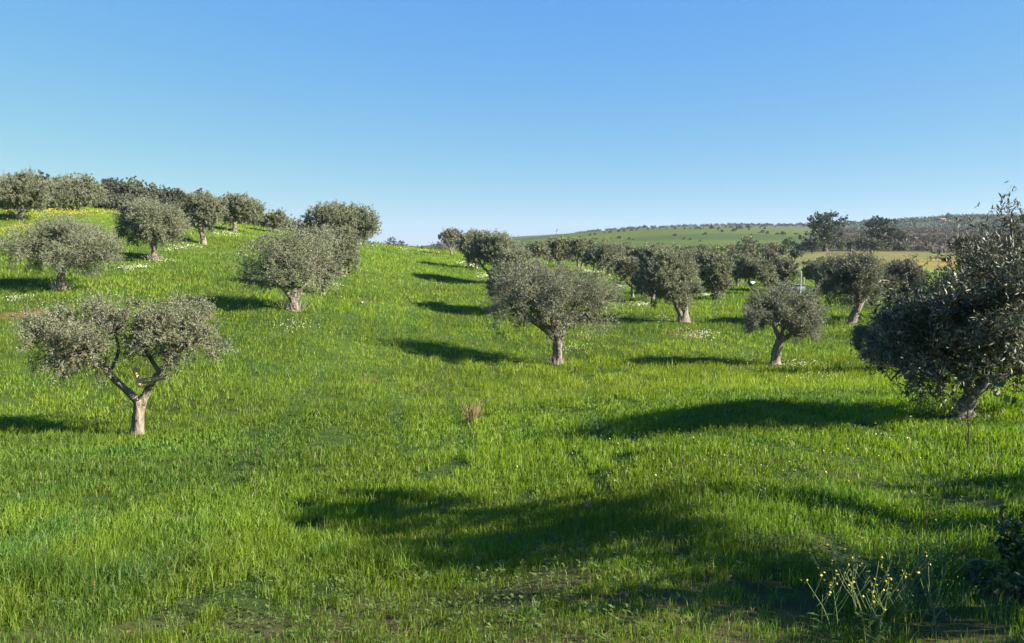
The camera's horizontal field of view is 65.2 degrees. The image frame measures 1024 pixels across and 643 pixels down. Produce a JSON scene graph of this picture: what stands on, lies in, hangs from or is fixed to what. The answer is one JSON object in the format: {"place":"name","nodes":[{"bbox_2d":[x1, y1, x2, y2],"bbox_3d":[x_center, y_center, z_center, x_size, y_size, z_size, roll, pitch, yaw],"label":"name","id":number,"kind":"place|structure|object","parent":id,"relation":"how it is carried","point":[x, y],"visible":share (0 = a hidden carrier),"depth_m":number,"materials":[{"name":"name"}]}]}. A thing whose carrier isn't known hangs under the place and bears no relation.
{"place":"outdoors","nodes":[
{"label":"outdoors","id":0,"kind":"place"},
{"bbox_2d":[0,203,1023,642],"bbox_3d":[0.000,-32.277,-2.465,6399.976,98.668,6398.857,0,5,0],"label":"ground","id":1,"kind":"structure","parent":0,"point":[710,238],"depth_m":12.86,"materials":[{"name":"green plant"}]},
{"bbox_2d":[0,166,58,219],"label":"olive tree","id":2,"kind":"object","parent":1,"relation":"on","point":[22,192],"visible":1,"depth_m":53.24,"materials":[{"name":"green plant"}]},
{"bbox_2d":[0,208,127,290],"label":"olive tree","id":3,"kind":"object","parent":1,"relation":"on","point":[62,241],"visible":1,"depth_m":31.09,"materials":[{"name":"green plant"}]},
{"bbox_2d":[39,172,110,210],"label":"olive tree","id":4,"kind":"object","parent":1,"relation":"on","point":[78,192],"visible":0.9,"depth_m":63.81,"materials":[{"name":"green plant"}]},
{"bbox_2d":[86,189,120,208],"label":"thicket","id":5,"kind":"object","parent":1,"relation":"on","point":[113,195],"visible":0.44,"depth_m":74.64,"materials":[{"name":"green plant"}]},
{"bbox_2d":[101,177,123,207],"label":"crest tree","id":6,"kind":"object","parent":1,"relation":"on","point":[109,184],"visible":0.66,"depth_m":82.28,"materials":[{"name":"green plant"}]},
{"bbox_2d":[3,283,241,435],"bbox_3d":[-6.671,0.728,14.093,3.929,2.836,2.435,0,5,0],"label":"olive tree","id":7,"kind":"object","parent":1,"relation":"on","point":[60,328],"visible":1,"depth_m":13.86,"materials":[{"name":"green plant"}]},
{"bbox_2d":[111,175,147,195],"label":"crest tree","id":8,"kind":"object","parent":1,"relation":"on","point":[127,187],"visible":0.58,"depth_m":78.33,"materials":[{"name":"green plant"}]},
{"bbox_2d":[100,191,160,209],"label":"thicket","id":9,"kind":"object","parent":1,"relation":"on","point":[125,198],"visible":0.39,"depth_m":72.25,"materials":[{"name":"green plant"}]},
{"bbox_2d":[132,182,169,199],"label":"crest tree","id":10,"kind":"object","parent":1,"relation":"on","point":[153,191],"visible":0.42,"depth_m":76.69,"materials":[{"name":"green plant"}]},
{"bbox_2d":[112,194,194,260],"bbox_3d":[-18.869,-4.901,41.493,4.289,3.677,4.200,0,5,0],"label":"olive tree","id":11,"kind":"object","parent":1,"relation":"on","point":[147,221],"visible":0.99,"depth_m":40.94,"materials":[{"name":"green plant"}]},
{"bbox_2d":[152,195,182,208],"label":"thicket","id":12,"kind":"object","parent":1,"relation":"on","point":[164,201],"visible":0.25,"depth_m":73.04,"materials":[{"name":"green plant"}]},
{"bbox_2d":[158,187,184,201],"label":"crest tree","id":13,"kind":"object","parent":1,"relation":"on","point":[174,191],"visible":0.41,"depth_m":76.93,"materials":[{"name":"green plant"}]},
{"bbox_2d":[40,200,305,230],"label":"crest scrub","id":14,"kind":"object","parent":1,"relation":"on","point":[294,218],"visible":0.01,"depth_m":82.41,"materials":[{"name":"green plant"}]},
{"bbox_2d":[179,190,230,244],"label":"olive tree","id":15,"kind":"object","parent":1,"relation":"on","point":[206,211],"visible":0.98,"depth_m":50.97,"materials":[{"name":"green plant"}]},
{"bbox_2d":[217,191,266,231],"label":"olive tree","id":16,"kind":"object","parent":1,"relation":"on","point":[240,206],"visible":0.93,"depth_m":62.49,"materials":[{"name":"green plant"}]},
{"bbox_2d":[259,207,291,232],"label":"olive tree","id":17,"kind":"object","parent":1,"relation":"on","point":[273,218],"visible":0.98,"depth_m":69.19,"materials":[{"name":"green plant"}]},
{"bbox_2d":[230,223,341,311],"bbox_3d":[-8.164,-1.977,29.040,3.978,3.391,3.830,0,5,0],"label":"olive tree","id":18,"kind":"object","parent":1,"relation":"on","point":[290,258],"visible":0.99,"depth_m":28.61,"materials":[{"name":"green plant"}]},
{"bbox_2d":[290,223,348,294],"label":"olive tree","id":19,"kind":"object","parent":1,"relation":"on","point":[338,272],"visible":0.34,"depth_m":35.14,"materials":[{"name":"green plant"}]},
{"bbox_2d":[315,224,361,272],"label":"olive tree","id":20,"kind":"object","parent":1,"relation":"on","point":[347,234],"visible":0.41,"depth_m":45.77,"materials":[{"name":"green plant"}]},
{"bbox_2d":[299,199,382,249],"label":"olive tree","id":21,"kind":"object","parent":1,"relation":"on","point":[363,221],"visible":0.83,"depth_m":58.21,"materials":[{"name":"green plant"}]},
{"bbox_2d":[437,227,463,254],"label":"olive tree","id":22,"kind":"object","parent":1,"relation":"on","point":[452,234],"visible":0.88,"depth_m":75.60,"materials":[{"name":"green plant"}]},
{"bbox_2d":[454,228,485,268],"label":"olive tree","id":23,"kind":"object","parent":1,"relation":"on","point":[462,242],"visible":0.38,"depth_m":58.74,"materials":[{"name":"green plant"}]},
{"bbox_2d":[0,207,940,519],"bbox_3d":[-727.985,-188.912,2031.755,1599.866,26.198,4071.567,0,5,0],"label":"yellow wildflowers","id":24,"kind":"object","parent":1,"relation":"on","point":[248,245],"visible":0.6,"depth_m":56.51,"materials":[{"name":"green plant"}]},
{"bbox_2d":[460,399,483,422],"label":"dry grass tuft","id":25,"kind":"object","parent":1,"relation":"on","point":[472,414],"visible":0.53,"depth_m":13.04,"materials":[{"name":"beige plant"}]},
{"bbox_2d":[369,241,612,264],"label":"grove edge scrub","id":26,"kind":"object","parent":1,"relation":"on","point":[442,249],"visible":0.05,"depth_m":92.37,"materials":[{"name":"green plant"}]},
{"bbox_2d":[461,228,529,278],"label":"olive tree","id":27,"kind":"object","parent":1,"relation":"on","point":[484,245],"visible":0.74,"depth_m":48.29,"materials":[{"name":"green plant"}]},
{"bbox_2d":[6,231,991,494],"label":"white daisies","id":28,"kind":"object","parent":1,"relation":"on","point":[434,293],"visible":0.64,"depth_m":38.33,"materials":[{"name":"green plant"}]},
{"bbox_2d":[0,377,1023,642],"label":"weeds","id":29,"kind":"object","parent":1,"relation":"on","point":[456,615],"visible":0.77,"depth_m":4.66,"materials":[{"name":"green plant"}]},
{"bbox_2d":[483,243,551,308],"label":"olive tree","id":30,"kind":"object","parent":1,"relation":"on","point":[514,255],"visible":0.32,"depth_m":36.03,"materials":[{"name":"green plant"}]},
{"bbox_2d":[525,239,551,261],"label":"olive tree","id":31,"kind":"object","parent":1,"relation":"on","point":[537,246],"visible":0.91,"depth_m":65.08,"materials":[{"name":"green plant"}]},
{"bbox_2d":[479,251,631,364],"bbox_3d":[1.231,-0.366,24.880,4.281,3.658,4.105,3,6,32],"label":"olive tree","id":32,"kind":"object","parent":1,"relation":"on","point":[540,298],"visible":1,"depth_m":24.49,"materials":[{"name":"green plant"}]},
{"bbox_2d":[543,229,574,264],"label":"olive tree","id":33,"kind":"object","parent":1,"relation":"on","point":[556,245],"visible":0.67,"depth_m":69.18,"materials":[{"name":"green plant"}]},
{"bbox_2d":[564,237,597,267],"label":"olive tree","id":34,"kind":"object","parent":1,"relation":"on","point":[577,246],"visible":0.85,"depth_m":65.89,"materials":[{"name":"green plant"}]},
{"bbox_2d":[580,238,628,275],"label":"olive tree","id":35,"kind":"object","parent":1,"relation":"on","point":[604,254],"visible":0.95,"depth_m":56.67,"materials":[{"name":"green plant"}]},
{"bbox_2d":[609,255,639,297],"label":"olive tree","id":36,"kind":"object","parent":1,"relation":"on","point":[628,264],"visible":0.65,"depth_m":43.09,"materials":[{"name":"green plant"}]},
{"bbox_2d":[614,240,638,257],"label":"olive tree","id":37,"kind":"object","parent":1,"relation":"on","point":[628,245],"visible":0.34,"depth_m":79.93,"materials":[{"name":"green plant"}]},
{"bbox_2d":[627,240,660,264],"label":"olive tree","id":38,"kind":"object","parent":1,"relation":"on","point":[634,251],"visible":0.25,"depth_m":68.35,"materials":[{"name":"green plant"}]},
{"bbox_2d":[631,245,665,300],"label":"olive tree","id":39,"kind":"object","parent":1,"relation":"on","point":[644,257],"visible":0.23,"depth_m":41.34,"materials":[{"name":"green plant"}]},
{"bbox_2d":[633,242,705,322],"bbox_3d":[6.725,-1.633,34.150,3.266,3.564,3.133,0,5,0],"label":"olive tree","id":40,"kind":"object","parent":1,"relation":"on","point":[669,274],"visible":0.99,"depth_m":33.60,"materials":[{"name":"green plant"}]},
{"bbox_2d":[575,222,831,232],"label":"hilltop scrub","id":41,"kind":"object","parent":1,"relation":"on","point":[728,224],"visible":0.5,"depth_m":676.81,"materials":[{"name":"green plant"}]},
{"bbox_2d":[692,243,736,299],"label":"olive tree","id":42,"kind":"object","parent":1,"relation":"on","point":[715,269],"visible":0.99,"depth_m":43.74,"materials":[{"name":"green plant"}]},
{"bbox_2d":[727,253,753,285],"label":"olive tree","id":43,"kind":"object","parent":1,"relation":"on","point":[737,281],"visible":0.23,"depth_m":54.99,"materials":[{"name":"green plant"}]},
{"bbox_2d":[730,242,755,251],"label":"line tree","id":44,"kind":"object","parent":1,"relation":"on","point":[741,246],"visible":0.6,"depth_m":158.35,"materials":[{"name":"green plant"}]},
{"bbox_2d":[737,233,758,247],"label":"line tree","id":45,"kind":"object","parent":1,"relation":"on","point":[750,240],"visible":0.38,"depth_m":213.30,"materials":[{"name":"green plant"}]},
{"bbox_2d":[737,247,761,261],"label":"line tree","id":46,"kind":"object","parent":1,"relation":"on","point":[754,252],"visible":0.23,"depth_m":111.03,"materials":[{"name":"green plant"}]},
{"bbox_2d":[734,253,779,292],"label":"olive tree","id":47,"kind":"object","parent":1,"relation":"on","point":[759,269],"visible":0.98,"depth_m":47.76,"materials":[{"name":"green plant"}]},
{"bbox_2d":[760,246,779,262],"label":"tree","id":48,"kind":"object","parent":1,"relation":"on","point":[770,254],"visible":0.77,"depth_m":117.21,"materials":[{"name":"green plant"}]},
{"bbox_2d":[763,255,802,290],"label":"olive tree","id":49,"kind":"object","parent":1,"relation":"on","point":[786,269],"visible":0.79,"depth_m":49.94,"materials":[{"name":"green plant"}]},
{"bbox_2d":[776,244,789,254],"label":"line tree","id":50,"kind":"object","parent":1,"relation":"on","point":[784,248],"visible":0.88,"depth_m":173.95,"materials":[{"name":"green plant"}]},
{"bbox_2d":[739,278,831,364],"bbox_3d":[7.482,0.051,22.302,2.726,2.559,2.484,0,5,0],"label":"olive tree","id":51,"kind":"object","parent":1,"relation":"on","point":[784,307],"visible":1,"depth_m":21.87,"materials":[{"name":"green plant"}]},
{"bbox_2d":[781,236,798,250],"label":"line tree","id":52,"kind":"object","parent":1,"relation":"on","point":[789,242],"visible":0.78,"depth_m":213.37,"materials":[{"name":"green plant"}]},
{"bbox_2d":[783,284,806,293],"bbox_3d":[17.428,-2.020,49.392,1.173,0.551,0.910,0,5,0],"label":"water trough","id":53,"kind":"object","parent":1,"relation":"on","point":[802,287],"visible":0.47,"depth_m":48.97,"materials":[{"name":"grey metal"}]},
{"bbox_2d":[787,248,804,259],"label":"tree","id":54,"kind":"object","parent":1,"relation":"on","point":[795,253],"visible":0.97,"depth_m":132.48,"materials":[{"name":"green plant"}]},
{"bbox_2d":[798,235,825,253],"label":"tree","id":55,"kind":"object","parent":1,"relation":"on","point":[812,244],"visible":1,"depth_m":179.05,"materials":[{"name":"green plant"}]},
{"bbox_2d":[800,256,825,282],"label":"olive tree","id":56,"kind":"object","parent":1,"relation":"on","point":[808,269],"visible":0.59,"depth_m":54.24,"materials":[{"name":"green plant"}]},
{"bbox_2d":[801,572,839,642],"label":"mustard plant","id":57,"kind":"object","parent":1,"relation":"on","point":[820,630],"visible":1,"depth_m":3.16,"materials":[{"name":"green plant"}]},
{"bbox_2d":[798,211,847,251],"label":"broad tree","id":58,"kind":"object","parent":1,"relation":"on","point":[827,231],"visible":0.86,"depth_m":193.40,"materials":[{"name":"green plant"}]},
{"bbox_2d":[804,530,846,616],"bbox_3d":[1.401,1.160,3.574,0.193,0.427,0.121,2,6,24],"label":"mustard plant","id":59,"kind":"object","parent":1,"relation":"on","point":[822,577],"visible":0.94,"depth_m":3.58,"materials":[{"name":"green plant"}]},
{"bbox_2d":[819,527,845,587],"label":"mustard plant","id":60,"kind":"object","parent":1,"relation":"on","point":[835,557],"visible":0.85,"depth_m":3.97,"materials":[{"name":"green plant"}]},
{"bbox_2d":[824,509,844,569],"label":"mustard plant","id":61,"kind":"object","parent":1,"relation":"on","point":[834,541],"visible":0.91,"depth_m":4.34,"materials":[{"name":"green plant"}]},
{"bbox_2d":[823,565,851,642],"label":"mustard plant","id":62,"kind":"object","parent":1,"relation":"on","point":[837,619],"visible":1,"depth_m":3.22,"materials":[{"name":"green plant"}]},
{"bbox_2d":[825,533,850,624],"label":"mustard plant","id":63,"kind":"object","parent":1,"relation":"on","point":[835,575],"visible":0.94,"depth_m":3.52,"materials":[{"name":"green plant"}]},
{"bbox_2d":[831,236,846,249],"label":"field bush","id":64,"kind":"object","parent":1,"relation":"on","point":[841,244],"visible":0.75,"depth_m":215.05,"materials":[{"name":"green plant"}]},
{"bbox_2d":[830,535,854,601],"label":"mustard plant","id":65,"kind":"object","parent":1,"relation":"on","point":[841,560],"visible":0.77,"depth_m":3.72,"materials":[{"name":"green plant"}]},
{"bbox_2d":[835,566,869,642],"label":"mustard plant","id":66,"kind":"object","parent":1,"relation":"on","point":[861,616],"visible":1,"depth_m":3.21,"materials":[{"name":"green plant"}]},
{"bbox_2d":[837,557,868,641],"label":"mustard plant","id":67,"kind":"object","parent":1,"relation":"on","point":[855,619],"visible":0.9,"depth_m":3.31,"materials":[{"name":"green plant"}]},
{"bbox_2d":[808,245,902,324],"bbox_3d":[14.127,-1.456,32.968,4.029,3.449,3.009,-5,7,-41],"label":"olive tree","id":68,"kind":"object","parent":1,"relation":"on","point":[853,277],"visible":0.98,"depth_m":32.25,"materials":[{"name":"green plant"}]},
{"bbox_2d":[836,537,882,629],"bbox_3d":[1.503,1.147,3.469,0.144,0.438,0.185,-3,6,-32],"label":"mustard plant","id":69,"kind":"object","parent":1,"relation":"on","point":[855,572],"visible":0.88,"depth_m":3.47,"materials":[{"name":"green plant"}]},
{"bbox_2d":[851,541,875,621],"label":"mustard plant","id":70,"kind":"object","parent":1,"relation":"on","point":[864,577],"visible":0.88,"depth_m":3.59,"materials":[{"name":"green plant"}]},
{"bbox_2d":[853,557,887,642],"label":"mustard plant","id":71,"kind":"object","parent":1,"relation":"on","point":[873,620],"visible":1,"depth_m":3.14,"materials":[{"name":"green plant"}]},
{"bbox_2d":[857,235,889,252],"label":"tree","id":72,"kind":"object","parent":1,"relation":"on","point":[871,243],"visible":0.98,"depth_m":171.51,"materials":[{"name":"green plant"}]},
{"bbox_2d":[861,521,886,588],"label":"mustard plant","id":73,"kind":"object","parent":1,"relation":"on","point":[874,561],"visible":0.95,"depth_m":4.00,"materials":[{"name":"green plant"}]},
{"bbox_2d":[863,586,885,642],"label":"mustard plant","id":74,"kind":"object","parent":1,"relation":"on","point":[878,636],"visible":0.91,"depth_m":3.18,"materials":[{"name":"green plant"}]},
{"bbox_2d":[859,555,895,633],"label":"mustard plant","id":75,"kind":"object","parent":1,"relation":"on","point":[878,616],"visible":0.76,"depth_m":3.38,"materials":[{"name":"green plant"}]},
{"bbox_2d":[861,215,902,250],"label":"broad tree","id":76,"kind":"object","parent":1,"relation":"on","point":[885,229],"visible":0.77,"depth_m":200.05,"materials":[{"name":"green plant"}]},
{"bbox_2d":[845,300,921,369],"bbox_3d":[8.977,0.393,18.955,1.873,1.859,1.694,3,6,32],"label":"olive tree","id":77,"kind":"object","parent":1,"relation":"on","point":[857,331],"visible":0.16,"depth_m":18.88,"materials":[{"name":"green plant"}]},
{"bbox_2d":[864,571,909,642],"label":"mustard plant","id":78,"kind":"object","parent":1,"relation":"on","point":[881,624],"visible":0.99,"depth_m":3.19,"materials":[{"name":"green plant"}]},
{"bbox_2d":[878,534,902,586],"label":"mustard plant","id":79,"kind":"object","parent":1,"relation":"on","point":[891,563],"visible":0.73,"depth_m":4.06,"materials":[{"name":"green plant"}]},
{"bbox_2d":[878,574,913,637],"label":"mustard plant","id":80,"kind":"object","parent":1,"relation":"on","point":[888,624],"visible":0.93,"depth_m":3.31,"materials":[{"name":"green plant"}]},
{"bbox_2d":[887,239,915,250],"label":"field bush","id":81,"kind":"object","parent":1,"relation":"on","point":[901,245],"visible":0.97,"depth_m":197.62,"materials":[{"name":"green plant"}]},
{"bbox_2d":[895,228,908,240],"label":"tree","id":82,"kind":"object","parent":1,"relation":"on","point":[904,236],"visible":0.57,"depth_m":227.91,"materials":[{"name":"green plant"}]},
{"bbox_2d":[888,522,917,592],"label":"mustard plant","id":83,"kind":"object","parent":1,"relation":"on","point":[901,555],"visible":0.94,"depth_m":3.90,"materials":[{"name":"green plant"}]},
{"bbox_2d":[876,254,931,303],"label":"olive tree","id":84,"kind":"object","parent":1,"relation":"on","point":[909,266],"visible":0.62,"depth_m":33.62,"materials":[{"name":"green plant"}]},
{"bbox_2d":[878,534,930,633],"bbox_3d":[1.649,1.140,3.366,0.204,0.466,0.147,0,5,0],"label":"mustard plant","id":85,"kind":"object","parent":1,"relation":"on","point":[890,612],"visible":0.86,"depth_m":3.38,"materials":[{"name":"green plant"}]},
{"bbox_2d":[884,546,929,638],"bbox_3d":[1.660,1.154,3.376,0.118,0.402,0.221,-5,7,-41],"label":"mustard plant","id":86,"kind":"object","parent":1,"relation":"on","point":[905,611],"visible":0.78,"depth_m":3.37,"materials":[{"name":"green plant"}]},
{"bbox_2d":[899,546,931,610],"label":"mustard plant","id":87,"kind":"object","parent":1,"relation":"on","point":[921,590],"visible":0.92,"depth_m":3.57,"materials":[{"name":"green plant"}]},
{"bbox_2d":[897,520,936,611],"bbox_3d":[1.868,1.132,3.657,0.198,0.453,0.122,2,6,16],"label":"mustard plant","id":88,"kind":"object","parent":1,"relation":"on","point":[919,564],"visible":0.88,"depth_m":3.66,"materials":[{"name":"green plant"}]},
{"bbox_2d":[911,244,932,250],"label":"field bush","id":89,"kind":"object","parent":1,"relation":"on","point":[921,247],"visible":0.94,"depth_m":197.68,"materials":[{"name":"green plant"}]},
{"bbox_2d":[913,518,932,575],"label":"mustard plant","id":90,"kind":"object","parent":1,"relation":"on","point":[921,547],"visible":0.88,"depth_m":4.09,"materials":[{"name":"green plant"}]},
{"bbox_2d":[901,538,950,612],"bbox_3d":[1.856,1.158,3.599,0.210,0.420,0.116,1,5,10],"label":"mustard plant","id":91,"kind":"object","parent":1,"relation":"on","point":[922,570],"visible":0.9,"depth_m":3.60,"materials":[{"name":"green plant"}]},
{"bbox_2d":[830,222,1023,247],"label":"heath scrub","id":92,"kind":"object","parent":1,"relation":"on","point":[942,237],"visible":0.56,"depth_m":426.20,"materials":[{"name":"green plant"}]},
{"bbox_2d":[833,213,1023,229],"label":"ridge wood","id":93,"kind":"object","parent":1,"relation":"on","point":[913,220],"visible":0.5,"depth_m":687.92,"materials":[{"name":"green plant"}]},
{"bbox_2d":[912,523,946,592],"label":"mustard plant","id":94,"kind":"object","parent":1,"relation":"on","point":[930,555],"visible":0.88,"depth_m":3.85,"materials":[{"name":"green plant"}]},
{"bbox_2d":[919,531,943,578],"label":"mustard plant","id":95,"kind":"object","parent":1,"relation":"on","point":[930,556],"visible":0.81,"depth_m":4.11,"materials":[{"name":"green plant"}]},
{"bbox_2d":[917,538,949,619],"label":"mustard plant","id":96,"kind":"object","parent":1,"relation":"on","point":[931,596],"visible":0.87,"depth_m":3.49,"materials":[{"name":"green plant"}]},
{"bbox_2d":[918,566,951,642],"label":"mustard plant","id":97,"kind":"object","parent":1,"relation":"on","point":[938,628],"visible":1,"depth_m":3.21,"materials":[{"name":"green plant"}]},
{"bbox_2d":[850,180,1023,417],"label":"olive tree","id":98,"kind":"object","parent":1,"relation":"on","point":[970,313],"visible":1,"depth_m":8.32,"materials":[{"name":"green plant"}]},
{"bbox_2d":[919,548,954,636],"bbox_3d":[1.798,1.157,3.346,0.152,0.395,0.126,-3,6,-26],"label":"mustard plant","id":99,"kind":"object","parent":1,"relation":"on","point":[939,605],"visible":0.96,"depth_m":3.34,"materials":[{"name":"green plant"}]},
{"bbox_2d":[920,551,961,616],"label":"mustard plant","id":100,"kind":"object","parent":1,"relation":"on","point":[932,589],"visible":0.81,"depth_m":3.56,"materials":[{"name":"green plant"}]},
{"bbox_2d":[931,507,953,570],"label":"mustard plant","id":101,"kind":"object","parent":1,"relation":"on","point":[939,535],"visible":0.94,"depth_m":4.24,"materials":[{"name":"green plant"}]},
{"bbox_2d":[927,513,973,580],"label":"mustard plant","id":102,"kind":"object","parent":1,"relation":"on","point":[943,562],"visible":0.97,"depth_m":4.04,"materials":[{"name":"green plant"}]},
{"bbox_2d":[920,575,983,632],"bbox_3d":[1.838,1.202,3.353,0.227,0.327,0.138,5,7,40],"label":"mustard plant","id":103,"kind":"object","parent":1,"relation":"on","point":[950,606],"visible":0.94,"depth_m":3.35,"materials":[{"name":"green plant"}]},
{"bbox_2d":[920,497,1023,607],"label":"bramble bush","id":104,"kind":"object","parent":1,"relation":"on","point":[974,568],"visible":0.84,"depth_m":3.97,"materials":[{"name":"green plant"}]},
{"bbox_2d":[982,369,1023,594],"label":"bramble bush","id":105,"kind":"object","parent":1,"relation":"on","point":[1003,527],"visible":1,"depth_m":3.30,"materials":[{"name":"green plant"}]},
{"bbox_2d":[0,0,1023,245],"label":"sky","id":106,"kind":"structure","parent":0,"point":[517,117],"materials":[{"name":"blue"}]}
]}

